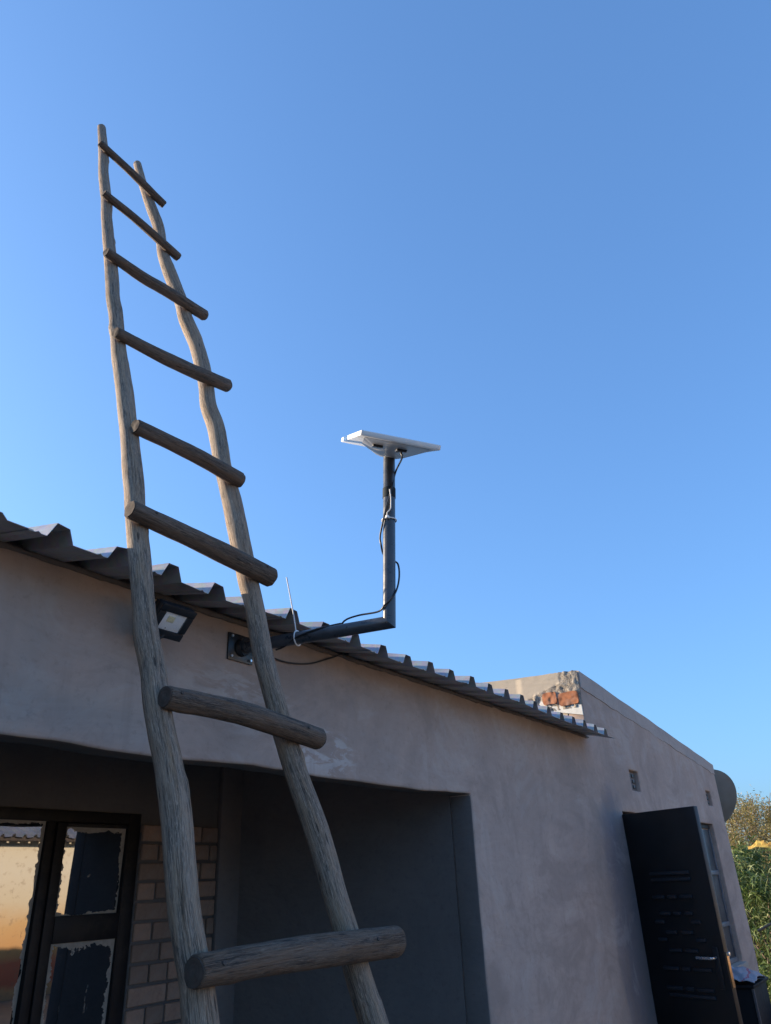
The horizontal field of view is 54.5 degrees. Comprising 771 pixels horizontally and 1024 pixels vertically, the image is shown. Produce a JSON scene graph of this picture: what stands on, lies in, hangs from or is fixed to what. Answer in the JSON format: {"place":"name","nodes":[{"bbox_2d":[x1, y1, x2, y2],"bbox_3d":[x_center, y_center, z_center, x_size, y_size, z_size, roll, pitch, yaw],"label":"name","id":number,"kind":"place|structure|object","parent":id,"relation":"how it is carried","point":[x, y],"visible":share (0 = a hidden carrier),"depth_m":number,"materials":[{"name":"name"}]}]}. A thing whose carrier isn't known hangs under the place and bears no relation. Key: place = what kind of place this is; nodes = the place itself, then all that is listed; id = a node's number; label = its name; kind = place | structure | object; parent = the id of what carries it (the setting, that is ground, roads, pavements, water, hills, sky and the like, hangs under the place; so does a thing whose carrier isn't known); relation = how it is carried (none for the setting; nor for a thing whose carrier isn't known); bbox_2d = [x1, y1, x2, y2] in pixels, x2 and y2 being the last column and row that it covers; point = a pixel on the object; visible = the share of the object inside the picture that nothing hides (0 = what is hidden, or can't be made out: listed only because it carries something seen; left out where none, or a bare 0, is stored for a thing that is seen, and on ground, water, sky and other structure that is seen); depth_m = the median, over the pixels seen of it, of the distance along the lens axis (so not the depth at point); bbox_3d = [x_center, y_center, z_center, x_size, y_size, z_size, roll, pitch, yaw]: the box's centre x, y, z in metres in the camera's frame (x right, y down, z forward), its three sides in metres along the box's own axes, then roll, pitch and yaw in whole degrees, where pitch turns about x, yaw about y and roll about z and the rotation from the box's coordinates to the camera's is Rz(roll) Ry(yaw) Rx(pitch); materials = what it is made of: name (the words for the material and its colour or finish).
{"place":"outdoors","nodes":[
{"label":"outdoors","id":0,"kind":"place"},
{"bbox_2d":[0,0,770,853],"label":"sky","id":1,"kind":"structure","parent":0,"point":[528,241],"materials":[{"name":"blue"}]},
{"bbox_2d":[758,923,770,931],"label":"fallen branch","id":2,"kind":"object","parent":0,"point":[764,927],"visible":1,"depth_m":7.83,"materials":[{"name":"grey wood"}]},
{"label":"ground","id":3,"kind":"structure","parent":0,"visible":0},
{"bbox_2d":[97,124,406,1023],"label":"wooden ladder","id":4,"kind":"object","parent":3,"relation":"on","point":[349,946],"visible":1,"depth_m":1.85,"materials":[{"name":"brown wood"}]},
{"bbox_2d":[0,512,758,1023],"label":"plastered house","id":5,"kind":"structure","parent":3,"relation":"on","point":[550,848],"depth_m":3.50,"materials":[{"name":"paint"}]},
{"bbox_2d":[0,807,141,1023],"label":"window","id":6,"kind":"structure","parent":5,"relation":"in","point":[67,886],"depth_m":3.25,"materials":[{"name":"metal"}]},
{"bbox_2d":[155,598,196,641],"bbox_3d":[-0.646,0.328,2.152,0.168,0.122,0.121,-19,-31,30],"label":"floodlight","id":7,"kind":"object","parent":5,"relation":"attached to","point":[174,620],"visible":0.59,"depth_m":2.13,"materials":[{"name":"black plastic"}]},
{"bbox_2d":[227,430,440,664],"bbox_3d":[-0.228,0.136,2.644,0.601,0.771,1.045,6,-28,-17],"label":"flat antenna","id":8,"kind":"object","parent":5,"relation":"attached to","point":[389,449],"visible":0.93,"depth_m":2.41,"materials":[{"name":"black paint"}]},
{"bbox_2d":[622,806,742,1023],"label":"door","id":9,"kind":"structure","parent":5,"relation":"in","point":[688,956],"depth_m":4.53,"materials":[{"name":"metal"}]},
{"bbox_2d":[701,824,748,967],"bbox_3d":[2.777,3.239,6.332,0.101,1.128,0.940,-19,-31,30],"label":"window","id":10,"kind":"structure","parent":5,"relation":"in","point":[715,874],"depth_m":6.57,"materials":[{"name":"metal"}]},
{"bbox_2d":[714,769,736,821],"bbox_3d":[3.346,3.043,7.871,0.556,0.758,0.906,-19,-31,30],"label":"satellite dish","id":11,"kind":"object","parent":5,"relation":"attached to","point":[726,788],"visible":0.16,"depth_m":8.01,"materials":[{"name":"grey metal"}]},
{"bbox_2d":[726,787,770,969],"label":"bush","id":12,"kind":"object","parent":3,"relation":"on","point":[748,820],"visible":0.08,"depth_m":11.98,"materials":[{"name":"plant"}]},
{"bbox_2d":[731,831,770,1001],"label":"bush","id":13,"kind":"object","parent":3,"relation":"on","point":[755,876],"visible":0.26,"depth_m":9.27,"materials":[{"name":"green plant"}]},
{"bbox_2d":[748,840,770,849],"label":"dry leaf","id":14,"kind":"object","parent":13,"relation":"on","point":[762,843],"visible":1,"depth_m":8.96,"materials":[{"name":"yellow plant"}]},
{"bbox_2d":[734,976,770,1023],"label":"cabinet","id":15,"kind":"object","parent":3,"relation":"on","point":[754,1002],"visible":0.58,"depth_m":4.83,"materials":[{"name":"black plastic"}]},
{"bbox_2d":[731,966,765,982],"bbox_3d":[2.280,3.095,5.052,0.461,0.116,0.374,-19,-31,30],"label":"cloth","id":16,"kind":"object","parent":15,"relation":"on","point":[741,974],"visible":0.37,"depth_m":4.90,"materials":[{"name":"blue fabric"}]}
]}

